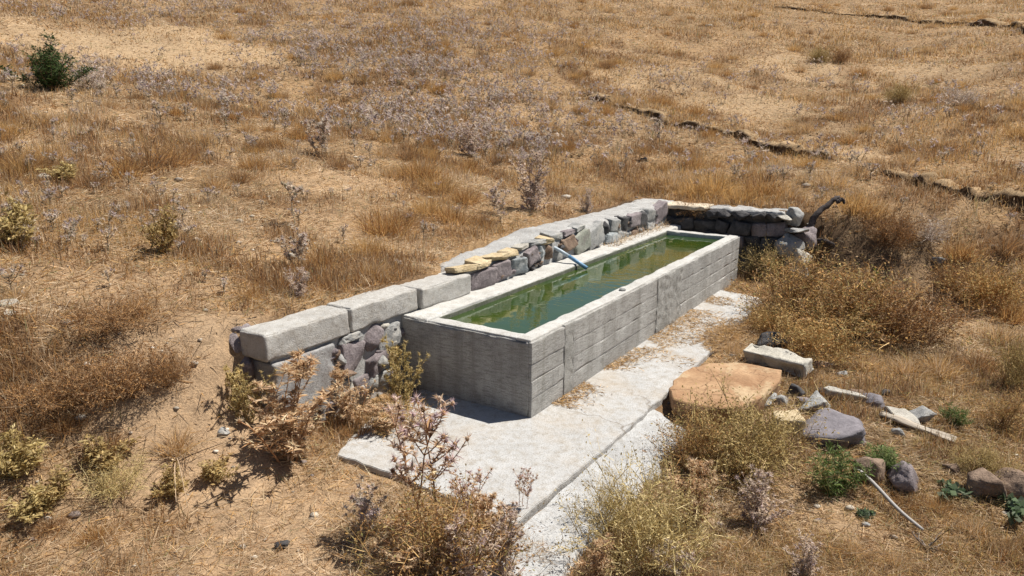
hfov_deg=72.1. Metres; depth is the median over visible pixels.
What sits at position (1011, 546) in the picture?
grass tussock
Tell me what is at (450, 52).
grass tussock
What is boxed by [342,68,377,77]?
grass tussock
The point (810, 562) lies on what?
thistle
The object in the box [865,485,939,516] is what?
grass tussock
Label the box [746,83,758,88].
grass tussock
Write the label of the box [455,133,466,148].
slope thistle
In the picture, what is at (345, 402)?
thistle
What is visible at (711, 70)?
grass tussock
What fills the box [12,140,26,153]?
slope thistle
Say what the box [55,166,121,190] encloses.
grass tussock
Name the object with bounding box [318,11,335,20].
grass tussock
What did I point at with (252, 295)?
grass tussock
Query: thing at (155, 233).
shrub
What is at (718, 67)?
grass tussock
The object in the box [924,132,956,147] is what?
grass tussock
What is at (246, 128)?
grass tussock
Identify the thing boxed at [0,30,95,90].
bush
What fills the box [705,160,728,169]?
grass tussock
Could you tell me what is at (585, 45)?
grass tussock
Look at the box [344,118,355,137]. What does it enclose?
slope thistle
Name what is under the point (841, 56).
scrub
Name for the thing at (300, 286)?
thistle
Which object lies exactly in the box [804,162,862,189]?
grass tussock
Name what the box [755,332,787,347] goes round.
stone
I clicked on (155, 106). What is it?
slope thistle
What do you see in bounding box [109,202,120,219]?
slope thistle
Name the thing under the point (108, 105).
grass tussock
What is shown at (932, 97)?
grass tussock
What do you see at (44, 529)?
grass tussock
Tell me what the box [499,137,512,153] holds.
slope thistle
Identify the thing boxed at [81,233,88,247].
slope thistle
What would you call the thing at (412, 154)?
grass tussock
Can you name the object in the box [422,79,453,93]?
grass tussock
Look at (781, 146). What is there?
eroded bank
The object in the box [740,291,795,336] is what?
bush
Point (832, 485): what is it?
green weed
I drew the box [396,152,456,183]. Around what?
grass tussock
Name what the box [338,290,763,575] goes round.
concrete slab
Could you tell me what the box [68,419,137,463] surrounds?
grass tussock
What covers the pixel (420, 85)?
grass tussock
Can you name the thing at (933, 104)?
grass tussock
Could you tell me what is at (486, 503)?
thistle
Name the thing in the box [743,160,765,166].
grass tussock
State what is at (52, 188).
slope thistle
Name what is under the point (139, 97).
grass tussock
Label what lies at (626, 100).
grass tussock
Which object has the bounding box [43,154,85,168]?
grass tussock
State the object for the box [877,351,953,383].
grass tussock
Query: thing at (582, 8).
grass tussock
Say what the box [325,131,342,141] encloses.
grass tussock
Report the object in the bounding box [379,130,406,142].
grass tussock
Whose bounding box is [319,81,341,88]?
grass tussock
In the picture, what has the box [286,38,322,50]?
grass tussock
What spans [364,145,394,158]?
grass tussock
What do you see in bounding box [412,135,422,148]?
slope thistle
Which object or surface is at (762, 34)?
grass tussock
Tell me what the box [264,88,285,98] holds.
grass tussock
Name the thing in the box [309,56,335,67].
grass tussock
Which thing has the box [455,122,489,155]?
thistle
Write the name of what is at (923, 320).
bush
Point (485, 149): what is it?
slope thistle
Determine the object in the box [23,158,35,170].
slope thistle
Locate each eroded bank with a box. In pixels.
[583,92,839,159]
[772,6,1023,32]
[880,168,1023,210]
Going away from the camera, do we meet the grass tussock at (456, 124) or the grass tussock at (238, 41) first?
the grass tussock at (456, 124)
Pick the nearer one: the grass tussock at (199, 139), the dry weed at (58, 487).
the dry weed at (58, 487)
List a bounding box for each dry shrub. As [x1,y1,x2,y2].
[71,63,114,89]
[904,212,957,250]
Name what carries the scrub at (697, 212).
on the ground at (208, 376)
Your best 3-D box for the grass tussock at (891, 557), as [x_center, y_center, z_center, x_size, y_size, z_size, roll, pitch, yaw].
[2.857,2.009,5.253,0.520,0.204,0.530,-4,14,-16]
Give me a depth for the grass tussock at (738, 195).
14.12 m
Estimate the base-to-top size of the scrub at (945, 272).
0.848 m
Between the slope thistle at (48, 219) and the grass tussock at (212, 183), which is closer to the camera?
the slope thistle at (48, 219)
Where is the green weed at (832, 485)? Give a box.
[805,440,876,502]
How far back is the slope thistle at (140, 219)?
8.43 m
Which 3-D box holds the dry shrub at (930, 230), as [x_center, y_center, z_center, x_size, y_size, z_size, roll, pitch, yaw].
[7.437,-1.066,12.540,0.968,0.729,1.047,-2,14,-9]
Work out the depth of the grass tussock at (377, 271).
7.97 m
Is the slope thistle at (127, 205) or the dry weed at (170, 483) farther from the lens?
the slope thistle at (127, 205)
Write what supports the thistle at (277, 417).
on the ground at (208, 376)
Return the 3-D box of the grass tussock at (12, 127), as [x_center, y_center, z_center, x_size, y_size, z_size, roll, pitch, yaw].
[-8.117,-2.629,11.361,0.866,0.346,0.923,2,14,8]
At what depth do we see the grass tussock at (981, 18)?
46.14 m
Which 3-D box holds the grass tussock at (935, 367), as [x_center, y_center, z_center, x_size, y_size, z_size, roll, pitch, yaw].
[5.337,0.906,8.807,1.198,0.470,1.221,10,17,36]
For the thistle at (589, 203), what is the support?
on the ground at (208, 376)
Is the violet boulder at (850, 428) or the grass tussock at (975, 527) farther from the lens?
the violet boulder at (850, 428)
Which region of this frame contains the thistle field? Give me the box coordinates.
[0,0,1022,171]
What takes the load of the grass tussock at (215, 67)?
on the ground at (208, 376)
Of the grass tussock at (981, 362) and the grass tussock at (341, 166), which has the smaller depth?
the grass tussock at (981, 362)
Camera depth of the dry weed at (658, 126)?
17.18 m
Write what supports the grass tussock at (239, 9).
on the ground at (208, 376)
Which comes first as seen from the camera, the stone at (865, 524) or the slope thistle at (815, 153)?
the stone at (865, 524)
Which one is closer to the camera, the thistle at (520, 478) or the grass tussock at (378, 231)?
the thistle at (520, 478)
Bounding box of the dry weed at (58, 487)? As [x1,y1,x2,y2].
[25,463,72,502]
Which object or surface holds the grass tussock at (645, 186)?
on the ground at (208, 376)
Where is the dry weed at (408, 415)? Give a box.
[366,384,449,441]
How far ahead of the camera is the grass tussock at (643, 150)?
17.85 m
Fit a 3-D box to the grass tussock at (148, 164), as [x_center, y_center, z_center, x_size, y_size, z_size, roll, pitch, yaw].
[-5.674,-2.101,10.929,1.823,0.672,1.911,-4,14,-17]
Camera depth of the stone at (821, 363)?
8.81 m
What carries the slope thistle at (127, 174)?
on the ground at (208, 376)
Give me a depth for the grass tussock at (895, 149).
17.73 m
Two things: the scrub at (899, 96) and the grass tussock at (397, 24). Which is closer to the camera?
the scrub at (899, 96)
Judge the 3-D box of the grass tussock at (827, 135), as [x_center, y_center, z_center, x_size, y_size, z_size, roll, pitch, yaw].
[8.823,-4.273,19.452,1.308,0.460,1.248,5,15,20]
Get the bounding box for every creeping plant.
[856,507,875,521]
[936,479,972,502]
[997,492,1023,524]
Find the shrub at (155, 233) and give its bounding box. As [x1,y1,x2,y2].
[139,202,178,253]
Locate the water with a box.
[449,235,718,333]
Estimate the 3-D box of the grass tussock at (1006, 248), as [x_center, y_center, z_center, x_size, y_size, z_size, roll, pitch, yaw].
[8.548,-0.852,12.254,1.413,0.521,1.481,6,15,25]
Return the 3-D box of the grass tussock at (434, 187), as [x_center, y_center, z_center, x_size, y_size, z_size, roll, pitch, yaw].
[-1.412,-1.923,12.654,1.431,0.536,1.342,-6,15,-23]
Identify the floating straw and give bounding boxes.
[469,237,672,317]
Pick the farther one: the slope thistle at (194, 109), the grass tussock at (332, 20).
the grass tussock at (332, 20)
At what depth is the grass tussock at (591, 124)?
21.25 m
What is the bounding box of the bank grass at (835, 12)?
[578,2,1023,220]
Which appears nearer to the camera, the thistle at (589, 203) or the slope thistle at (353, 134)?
the thistle at (589, 203)
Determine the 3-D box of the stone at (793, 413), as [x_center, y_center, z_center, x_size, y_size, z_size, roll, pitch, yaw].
[2.750,1.355,7.008,0.325,0.232,0.254,0,14,0]
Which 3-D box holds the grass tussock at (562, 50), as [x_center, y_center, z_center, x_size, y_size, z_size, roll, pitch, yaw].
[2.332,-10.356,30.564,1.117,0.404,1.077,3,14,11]
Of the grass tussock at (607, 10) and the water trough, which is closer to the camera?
the water trough
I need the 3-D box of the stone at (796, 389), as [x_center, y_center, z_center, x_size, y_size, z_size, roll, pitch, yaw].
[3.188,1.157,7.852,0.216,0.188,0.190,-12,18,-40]
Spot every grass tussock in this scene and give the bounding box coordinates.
[0,56,17,69]
[0,59,29,74]
[0,99,17,112]
[0,116,41,135]
[0,126,24,142]
[0,144,22,163]
[0,147,53,176]
[0,152,61,169]
[0,282,43,303]
[0,353,40,382]
[2,149,58,173]
[4,140,81,160]
[12,506,77,546]
[21,106,61,124]
[27,150,74,167]
[27,406,97,442]
[34,156,58,171]
[43,136,96,153]
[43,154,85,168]
[45,302,116,329]
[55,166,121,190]
[60,518,132,550]
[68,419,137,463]
[77,134,199,176]
[80,152,165,182]
[99,97,125,108]
[102,294,164,319]
[116,89,151,100]
[117,20,134,26]
[130,142,212,167]
[138,142,184,163]
[138,421,207,468]
[149,102,193,117]
[176,123,224,144]
[186,95,217,107]
[186,167,238,190]
[206,59,225,69]
[210,28,239,39]
[213,165,263,185]
[215,104,258,121]
[221,277,282,303]
[226,5,248,12]
[228,121,270,132]
[229,35,243,42]
[231,151,285,172]
[232,133,280,150]
[239,266,318,296]
[240,143,270,154]
[242,68,273,79]
[258,122,281,133]
[260,132,297,149]
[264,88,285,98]
[269,123,320,141]
[276,148,311,166]
[282,52,299,58]
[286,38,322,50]
[292,122,314,130]
[293,245,351,273]
[300,88,315,95]
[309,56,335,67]
[317,67,353,81]
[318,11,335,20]
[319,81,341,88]
[320,157,350,170]
[323,15,340,22]
[324,40,344,49]
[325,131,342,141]
[333,229,401,257]
[337,96,354,102]
[338,20,352,27]
[339,253,403,281]
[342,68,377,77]
[348,195,435,241]
[349,72,381,83]
[359,121,392,137]
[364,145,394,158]
[372,130,404,144]
[374,202,439,231]
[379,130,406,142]
[379,164,403,178]
[384,141,429,162]
[386,121,423,137]
[387,20,408,27]
[393,190,448,217]
[395,140,429,150]
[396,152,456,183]
[401,169,467,194]
[402,0,425,5]
[402,44,428,53]
[402,147,422,160]
[406,133,438,148]
[410,140,445,160]
[412,78,430,87]
[417,198,491,227]
[421,135,454,148]
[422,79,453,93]
[423,128,460,141]
[424,80,457,93]
[432,38,462,48]
[435,180,500,206]
[436,46,463,55]
[437,115,464,128]
[442,122,472,135]
[444,112,469,124]
[445,155,488,173]
[460,55,488,67]
[463,204,501,225]
[479,150,512,164]
[493,64,514,70]
[501,28,515,36]
[504,31,527,41]
[507,56,531,67]
[507,116,529,127]
[515,63,544,75]
[533,43,565,56]
[535,27,559,36]
[536,115,561,127]
[539,98,568,110]
[545,121,568,132]
[551,137,582,151]
[552,137,584,149]
[555,55,582,65]
[558,44,581,52]
[558,46,574,52]
[564,21,581,27]
[567,68,586,78]
[569,102,585,112]
[574,38,595,47]
[574,116,595,124]
[575,5,588,10]
[576,103,600,114]
[577,111,609,125]
[588,56,619,68]
[590,104,625,115]
[593,184,645,200]
[595,101,613,109]
[601,57,622,67]
[603,4,618,12]
[606,98,620,106]
[614,96,637,103]
[623,172,687,195]
[633,142,659,154]
[641,167,695,192]
[644,92,668,103]
[651,161,674,169]
[655,7,675,15]
[656,158,755,197]
[660,141,683,151]
[661,95,680,105]
[666,176,724,199]
[669,144,684,153]
[669,154,709,169]
[671,15,683,21]
[677,101,714,115]
[690,125,727,138]
[697,177,769,205]
[698,20,714,25]
[701,133,723,143]
[705,58,730,68]
[705,66,717,73]
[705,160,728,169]
[709,165,813,199]
[709,326,756,341]
[716,65,740,77]
[717,339,749,357]
[726,53,740,59]
[737,14,748,20]
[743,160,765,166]
[745,10,766,16]
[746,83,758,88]
[753,153,773,161]
[756,30,771,36]
[760,176,822,200]
[772,117,805,127]
[779,124,808,135]
[784,43,808,51]
[785,152,834,168]
[789,62,811,71]
[793,117,824,133]
[796,114,811,121]
[803,29,816,33]
[803,101,833,112]
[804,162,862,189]
[810,70,832,81]
[810,116,831,126]
[812,185,897,216]
[813,369,838,386]
[814,0,831,7]
[814,109,846,118]
[815,130,845,140]
[826,107,856,121]
[831,87,857,98]
[832,130,868,144]
[835,529,880,569]
[836,157,874,177]
[840,347,891,375]
[844,194,913,221]
[847,62,882,75]
[849,122,880,131]
[852,151,894,166]
[861,541,937,575]
[862,94,881,99]
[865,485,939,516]
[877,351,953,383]
[881,136,923,153]
[883,5,899,10]
[884,148,935,167]
[894,344,984,385]
[907,489,970,529]
[912,88,934,95]
[916,44,943,52]
[917,2,934,8]
[921,89,942,102]
[922,100,942,106]
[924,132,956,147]
[926,21,942,27]
[927,77,944,83]
[930,234,1000,263]
[934,9,957,14]
[938,340,1018,376]
[943,78,974,88]
[945,122,966,130]
[945,510,1005,551]
[947,101,974,112]
[950,260,1023,302]
[954,294,1023,326]
[958,6,973,13]
[959,318,1023,350]
[962,95,1004,109]
[969,228,1023,256]
[972,13,994,20]
[977,532,1023,564]
[980,110,1021,122]
[998,121,1023,137]
[1003,95,1023,107]
[1004,45,1023,55]
[1005,103,1023,109]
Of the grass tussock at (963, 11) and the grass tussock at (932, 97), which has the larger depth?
the grass tussock at (963, 11)
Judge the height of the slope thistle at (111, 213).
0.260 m
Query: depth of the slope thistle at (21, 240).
7.21 m
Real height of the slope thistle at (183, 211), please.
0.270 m
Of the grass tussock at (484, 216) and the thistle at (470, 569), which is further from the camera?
the grass tussock at (484, 216)
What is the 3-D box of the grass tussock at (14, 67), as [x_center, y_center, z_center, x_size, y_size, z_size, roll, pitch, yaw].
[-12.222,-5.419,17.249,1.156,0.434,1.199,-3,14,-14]
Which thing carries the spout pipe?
attached to the retaining wall at (348, 333)
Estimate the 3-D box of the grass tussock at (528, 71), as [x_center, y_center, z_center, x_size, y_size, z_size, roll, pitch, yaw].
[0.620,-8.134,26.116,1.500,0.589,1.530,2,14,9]
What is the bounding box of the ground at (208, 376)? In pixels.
[0,0,1023,575]
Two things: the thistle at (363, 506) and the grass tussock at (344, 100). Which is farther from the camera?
the grass tussock at (344, 100)
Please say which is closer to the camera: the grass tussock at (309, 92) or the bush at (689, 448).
the bush at (689, 448)
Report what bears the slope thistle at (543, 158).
on the ground at (208, 376)
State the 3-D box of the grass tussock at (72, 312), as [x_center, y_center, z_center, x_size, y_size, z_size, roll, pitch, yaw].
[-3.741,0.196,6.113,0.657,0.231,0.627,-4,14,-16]
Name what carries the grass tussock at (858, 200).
on the ground at (208, 376)
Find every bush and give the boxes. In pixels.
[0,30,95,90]
[0,191,38,244]
[0,422,51,481]
[35,158,78,180]
[323,456,549,575]
[543,419,739,575]
[566,454,649,542]
[639,392,772,498]
[651,354,859,508]
[727,232,897,331]
[737,238,814,282]
[739,286,891,375]
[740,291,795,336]
[751,243,994,359]
[842,249,1003,356]
[960,377,1023,446]
[984,326,1023,393]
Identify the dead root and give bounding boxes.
[911,528,952,551]
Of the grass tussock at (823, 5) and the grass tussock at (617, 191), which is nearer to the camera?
the grass tussock at (617, 191)
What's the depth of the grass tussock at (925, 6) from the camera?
63.95 m
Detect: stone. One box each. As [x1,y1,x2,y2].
[0,298,20,306]
[217,427,229,435]
[274,540,289,549]
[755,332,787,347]
[764,393,776,406]
[772,409,805,433]
[775,395,789,404]
[786,383,808,396]
[795,396,807,403]
[798,390,829,411]
[812,360,829,367]
[823,386,868,400]
[828,440,849,448]
[835,371,847,375]
[849,389,865,392]
[853,457,885,482]
[856,393,884,408]
[861,522,869,526]
[879,389,889,394]
[885,406,919,430]
[885,460,918,493]
[890,428,905,437]
[909,405,936,423]
[931,257,947,264]
[941,463,960,473]
[966,468,1007,498]
[994,467,1023,498]
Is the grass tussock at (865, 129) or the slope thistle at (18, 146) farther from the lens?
the grass tussock at (865, 129)
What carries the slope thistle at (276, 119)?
on the ground at (208, 376)
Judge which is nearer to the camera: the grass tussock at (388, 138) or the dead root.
the dead root
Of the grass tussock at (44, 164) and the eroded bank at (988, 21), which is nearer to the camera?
the grass tussock at (44, 164)
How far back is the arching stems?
5.63 m
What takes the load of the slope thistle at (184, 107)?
on the ground at (208, 376)
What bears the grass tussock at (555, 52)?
on the ground at (208, 376)
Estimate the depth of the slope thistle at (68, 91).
14.49 m
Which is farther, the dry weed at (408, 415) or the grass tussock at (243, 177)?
the grass tussock at (243, 177)
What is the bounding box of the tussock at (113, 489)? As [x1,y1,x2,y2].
[65,436,156,511]
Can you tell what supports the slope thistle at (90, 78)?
on the ground at (208, 376)
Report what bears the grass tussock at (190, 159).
on the ground at (208, 376)
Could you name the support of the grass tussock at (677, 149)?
on the ground at (208, 376)
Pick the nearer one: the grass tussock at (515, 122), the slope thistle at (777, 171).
the slope thistle at (777, 171)
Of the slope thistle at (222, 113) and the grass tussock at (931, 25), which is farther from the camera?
the grass tussock at (931, 25)
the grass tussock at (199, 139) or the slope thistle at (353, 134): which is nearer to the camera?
the grass tussock at (199, 139)
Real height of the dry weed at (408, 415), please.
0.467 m
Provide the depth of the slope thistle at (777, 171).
15.51 m
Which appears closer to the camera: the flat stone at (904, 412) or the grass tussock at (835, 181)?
the flat stone at (904, 412)
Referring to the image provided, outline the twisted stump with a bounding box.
[807,196,844,249]
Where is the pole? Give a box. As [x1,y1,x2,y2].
[855,467,923,530]
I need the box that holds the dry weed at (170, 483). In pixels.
[149,461,190,500]
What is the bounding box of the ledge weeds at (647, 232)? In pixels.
[600,221,670,246]
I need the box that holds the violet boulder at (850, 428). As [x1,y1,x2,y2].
[801,408,866,446]
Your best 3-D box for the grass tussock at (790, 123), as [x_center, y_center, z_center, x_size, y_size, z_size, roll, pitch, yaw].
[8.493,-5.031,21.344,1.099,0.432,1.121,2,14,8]
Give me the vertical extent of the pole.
0.179 m
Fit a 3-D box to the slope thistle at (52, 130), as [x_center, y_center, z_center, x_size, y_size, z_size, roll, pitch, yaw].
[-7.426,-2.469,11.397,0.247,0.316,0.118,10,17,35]
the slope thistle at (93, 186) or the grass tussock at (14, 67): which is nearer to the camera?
the slope thistle at (93, 186)
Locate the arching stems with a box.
[166,435,237,507]
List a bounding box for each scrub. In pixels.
[0,360,113,423]
[35,311,186,415]
[42,288,170,339]
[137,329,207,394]
[668,190,733,222]
[801,44,834,61]
[826,42,855,63]
[856,190,940,253]
[879,81,922,102]
[920,251,996,296]
[924,240,1023,316]
[934,80,988,105]
[938,430,1023,476]
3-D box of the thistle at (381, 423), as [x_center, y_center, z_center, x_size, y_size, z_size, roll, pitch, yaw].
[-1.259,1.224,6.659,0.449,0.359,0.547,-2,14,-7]
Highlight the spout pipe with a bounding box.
[554,246,587,269]
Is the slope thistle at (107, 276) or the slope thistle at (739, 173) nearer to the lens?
the slope thistle at (107, 276)
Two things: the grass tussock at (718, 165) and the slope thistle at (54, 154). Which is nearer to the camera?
the slope thistle at (54, 154)
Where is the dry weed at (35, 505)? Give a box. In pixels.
[0,482,63,522]
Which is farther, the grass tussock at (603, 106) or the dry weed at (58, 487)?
the grass tussock at (603, 106)
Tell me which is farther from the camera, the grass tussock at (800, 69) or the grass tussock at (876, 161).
the grass tussock at (800, 69)
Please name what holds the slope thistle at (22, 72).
on the ground at (208, 376)
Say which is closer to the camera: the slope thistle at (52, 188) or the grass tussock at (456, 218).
the slope thistle at (52, 188)
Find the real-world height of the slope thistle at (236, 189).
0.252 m
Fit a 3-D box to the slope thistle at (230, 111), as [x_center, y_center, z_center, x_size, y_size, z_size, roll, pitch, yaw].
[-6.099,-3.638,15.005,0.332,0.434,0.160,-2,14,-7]
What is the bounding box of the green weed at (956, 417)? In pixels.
[936,401,975,425]
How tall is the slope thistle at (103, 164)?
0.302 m
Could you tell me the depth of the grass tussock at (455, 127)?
18.29 m
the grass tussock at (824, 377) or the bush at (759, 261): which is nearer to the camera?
the grass tussock at (824, 377)
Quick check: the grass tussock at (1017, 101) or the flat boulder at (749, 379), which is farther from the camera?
the grass tussock at (1017, 101)
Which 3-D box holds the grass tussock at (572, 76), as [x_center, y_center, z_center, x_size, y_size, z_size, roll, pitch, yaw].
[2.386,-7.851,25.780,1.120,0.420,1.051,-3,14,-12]
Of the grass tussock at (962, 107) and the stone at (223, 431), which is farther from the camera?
the grass tussock at (962, 107)
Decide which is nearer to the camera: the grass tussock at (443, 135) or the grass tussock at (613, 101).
the grass tussock at (443, 135)
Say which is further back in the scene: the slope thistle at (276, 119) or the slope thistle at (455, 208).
the slope thistle at (276, 119)
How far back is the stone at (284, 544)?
4.94 m
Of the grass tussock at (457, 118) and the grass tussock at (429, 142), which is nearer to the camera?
the grass tussock at (429, 142)
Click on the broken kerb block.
(778, 358)
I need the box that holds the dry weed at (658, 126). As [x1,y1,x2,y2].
[653,121,664,157]
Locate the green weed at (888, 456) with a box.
[860,440,910,470]
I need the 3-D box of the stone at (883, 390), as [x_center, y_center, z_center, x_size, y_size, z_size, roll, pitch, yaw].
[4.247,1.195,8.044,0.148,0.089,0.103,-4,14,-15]
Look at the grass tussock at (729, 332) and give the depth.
9.61 m
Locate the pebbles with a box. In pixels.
[2,84,1023,575]
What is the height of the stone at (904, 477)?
0.316 m
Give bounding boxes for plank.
[879,410,956,442]
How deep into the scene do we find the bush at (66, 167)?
9.62 m
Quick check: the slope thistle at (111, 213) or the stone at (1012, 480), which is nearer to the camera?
the stone at (1012, 480)
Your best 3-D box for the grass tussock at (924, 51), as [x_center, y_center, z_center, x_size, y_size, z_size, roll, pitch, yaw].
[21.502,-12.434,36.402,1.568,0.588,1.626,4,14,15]
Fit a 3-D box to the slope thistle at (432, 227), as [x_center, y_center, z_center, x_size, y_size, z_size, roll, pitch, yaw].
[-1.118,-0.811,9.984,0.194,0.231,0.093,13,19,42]
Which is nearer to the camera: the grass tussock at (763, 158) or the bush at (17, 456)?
the bush at (17, 456)
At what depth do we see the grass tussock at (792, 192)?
14.06 m
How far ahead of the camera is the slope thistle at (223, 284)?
6.97 m
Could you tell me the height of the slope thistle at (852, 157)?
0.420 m
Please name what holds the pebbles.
on the ground at (208, 376)
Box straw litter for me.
[552,278,782,412]
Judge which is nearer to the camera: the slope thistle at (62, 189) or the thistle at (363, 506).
the thistle at (363, 506)
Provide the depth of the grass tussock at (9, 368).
5.53 m
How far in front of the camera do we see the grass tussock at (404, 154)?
14.65 m
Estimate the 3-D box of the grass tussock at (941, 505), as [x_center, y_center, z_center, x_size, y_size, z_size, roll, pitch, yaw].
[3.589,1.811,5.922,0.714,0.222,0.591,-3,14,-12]
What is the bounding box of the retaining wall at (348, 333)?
[229,198,673,425]
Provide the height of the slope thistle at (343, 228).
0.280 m
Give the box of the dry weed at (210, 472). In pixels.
[197,453,238,484]
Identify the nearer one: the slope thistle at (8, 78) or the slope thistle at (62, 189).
the slope thistle at (62, 189)
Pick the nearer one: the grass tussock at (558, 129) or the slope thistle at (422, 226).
the slope thistle at (422, 226)
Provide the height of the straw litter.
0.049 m
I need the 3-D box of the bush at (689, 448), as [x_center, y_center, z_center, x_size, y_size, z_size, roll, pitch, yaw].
[1.776,1.420,6.315,1.213,0.919,1.227,-1,14,-2]
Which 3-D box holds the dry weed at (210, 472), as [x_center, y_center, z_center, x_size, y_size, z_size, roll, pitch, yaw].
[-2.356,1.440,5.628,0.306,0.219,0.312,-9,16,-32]
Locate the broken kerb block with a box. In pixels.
[743,343,813,377]
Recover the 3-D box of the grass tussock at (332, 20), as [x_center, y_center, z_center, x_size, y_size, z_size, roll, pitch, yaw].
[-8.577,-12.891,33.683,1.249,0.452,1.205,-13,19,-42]
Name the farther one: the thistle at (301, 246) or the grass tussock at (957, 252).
the grass tussock at (957, 252)
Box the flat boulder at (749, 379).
[669,362,781,427]
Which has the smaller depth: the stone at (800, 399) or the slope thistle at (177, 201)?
the stone at (800, 399)
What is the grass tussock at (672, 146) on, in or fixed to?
on the ground at (208, 376)
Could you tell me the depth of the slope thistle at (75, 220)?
7.76 m
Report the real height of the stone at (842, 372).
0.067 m
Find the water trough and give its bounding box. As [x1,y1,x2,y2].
[402,224,739,417]
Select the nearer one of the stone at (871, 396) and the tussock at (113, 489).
the tussock at (113, 489)
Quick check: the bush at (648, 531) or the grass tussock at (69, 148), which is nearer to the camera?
the bush at (648, 531)
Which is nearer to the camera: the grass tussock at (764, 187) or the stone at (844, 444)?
the stone at (844, 444)
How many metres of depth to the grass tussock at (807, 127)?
20.48 m
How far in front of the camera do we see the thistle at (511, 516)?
4.68 m
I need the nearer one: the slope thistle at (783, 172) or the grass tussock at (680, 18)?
the slope thistle at (783, 172)
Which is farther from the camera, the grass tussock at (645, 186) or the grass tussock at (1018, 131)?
the grass tussock at (1018, 131)
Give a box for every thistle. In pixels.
[0,71,16,88]
[0,203,10,214]
[0,263,25,290]
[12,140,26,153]
[12,224,35,250]
[15,67,26,74]
[19,190,33,203]
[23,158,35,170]
[40,186,55,199]
[41,150,56,171]
[42,186,56,204]
[42,208,59,227]
[43,211,61,231]
[47,127,55,140]
[49,117,57,127]
[55,130,66,142]
[57,185,68,196]
[60,233,74,249]
[62,215,81,233]
[62,221,78,237]
[63,224,73,244]
[64,157,78,168]
[66,87,75,106]
[70,147,81,157]
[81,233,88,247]
[82,73,93,90]
[90,182,100,193]
[92,170,106,182]
[92,217,104,230]
[94,79,104,96]
[95,161,110,171]
[100,225,117,250]
[101,268,115,286]
[106,208,115,226]
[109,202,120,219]
[112,82,122,96]
[115,214,127,226]
[119,170,133,190]
[125,200,130,212]
[128,137,135,149]
[134,214,144,226]
[148,209,162,222]
[150,99,160,119]
[150,108,167,122]
[159,106,172,116]
[169,218,182,239]
[170,188,179,199]
[170,196,182,209]
[171,204,189,222]
[175,240,184,252]
[178,102,191,119]
[179,223,196,237]
[188,108,196,120]
[200,186,214,201]
[201,269,210,281]
[209,190,220,198]
[213,133,223,143]
[214,109,230,130]
[218,364,276,423]
[219,108,231,122]
[220,277,229,295]
[232,111,244,127]
[232,181,238,196]
[235,347,343,466]
[272,116,279,126]
[276,220,310,262]
[281,108,292,122]
[281,180,304,224]
[282,121,290,132]
[284,266,311,297]
[290,208,305,224]
[299,101,332,154]
[302,271,310,287]
[328,361,376,425]
[337,223,347,241]
[341,473,388,538]
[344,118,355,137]
[350,129,361,143]
[352,139,358,152]
[356,400,399,435]
[362,143,371,156]
[369,509,463,575]
[371,125,381,140]
[375,333,430,409]
[383,392,472,539]
[399,128,408,143]
[407,130,414,140]
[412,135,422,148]
[420,219,427,237]
[430,224,437,236]
[436,512,502,575]
[444,135,455,146]
[448,466,492,517]
[450,204,460,214]
[450,490,513,562]
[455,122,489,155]
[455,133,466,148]
[476,494,530,575]
[480,142,491,157]
[484,177,510,213]
[498,209,506,222]
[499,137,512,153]
[508,149,551,211]
[513,467,537,508]
[521,150,532,165]
[533,144,546,159]
[540,151,550,165]
[567,531,614,575]
[577,187,593,213]
[646,537,696,575]
[664,456,727,524]
[693,169,705,180]
[704,167,715,177]
[730,162,742,178]
[733,169,747,181]
[734,464,794,532]
[771,165,781,180]
[779,165,791,181]
[782,528,823,575]
[806,160,815,180]
[809,151,820,165]
[817,185,828,198]
[842,152,856,166]
[849,150,863,162]
[863,162,879,179]
[936,150,947,164]
[944,145,954,157]
[977,140,986,151]
[1005,213,1018,224]
[1016,162,1023,173]
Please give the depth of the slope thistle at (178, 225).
8.16 m
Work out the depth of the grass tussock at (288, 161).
12.67 m
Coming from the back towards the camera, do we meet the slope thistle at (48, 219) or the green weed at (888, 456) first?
the slope thistle at (48, 219)
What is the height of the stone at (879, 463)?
0.270 m
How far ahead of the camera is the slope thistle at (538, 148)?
16.59 m
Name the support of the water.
in the water trough
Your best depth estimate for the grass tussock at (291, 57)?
25.28 m
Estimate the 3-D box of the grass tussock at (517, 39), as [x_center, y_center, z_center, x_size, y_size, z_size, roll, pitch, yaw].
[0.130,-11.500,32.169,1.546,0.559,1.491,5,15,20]
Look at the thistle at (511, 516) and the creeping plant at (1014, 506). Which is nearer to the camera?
the thistle at (511, 516)
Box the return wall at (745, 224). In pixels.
[665,201,816,280]
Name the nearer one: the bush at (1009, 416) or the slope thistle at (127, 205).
the bush at (1009, 416)
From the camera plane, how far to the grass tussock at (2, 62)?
17.21 m
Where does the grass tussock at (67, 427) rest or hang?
on the ground at (208, 376)
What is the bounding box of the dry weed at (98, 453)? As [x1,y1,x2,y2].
[78,434,141,473]
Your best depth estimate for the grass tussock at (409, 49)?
28.00 m
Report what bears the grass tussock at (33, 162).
on the ground at (208, 376)
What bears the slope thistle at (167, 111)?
on the ground at (208, 376)
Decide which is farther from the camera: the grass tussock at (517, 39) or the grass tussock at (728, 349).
the grass tussock at (517, 39)
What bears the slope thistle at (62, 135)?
on the ground at (208, 376)
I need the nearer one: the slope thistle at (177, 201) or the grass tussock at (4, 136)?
the slope thistle at (177, 201)
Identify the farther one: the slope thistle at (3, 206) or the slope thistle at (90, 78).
the slope thistle at (90, 78)
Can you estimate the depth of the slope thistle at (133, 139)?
11.76 m

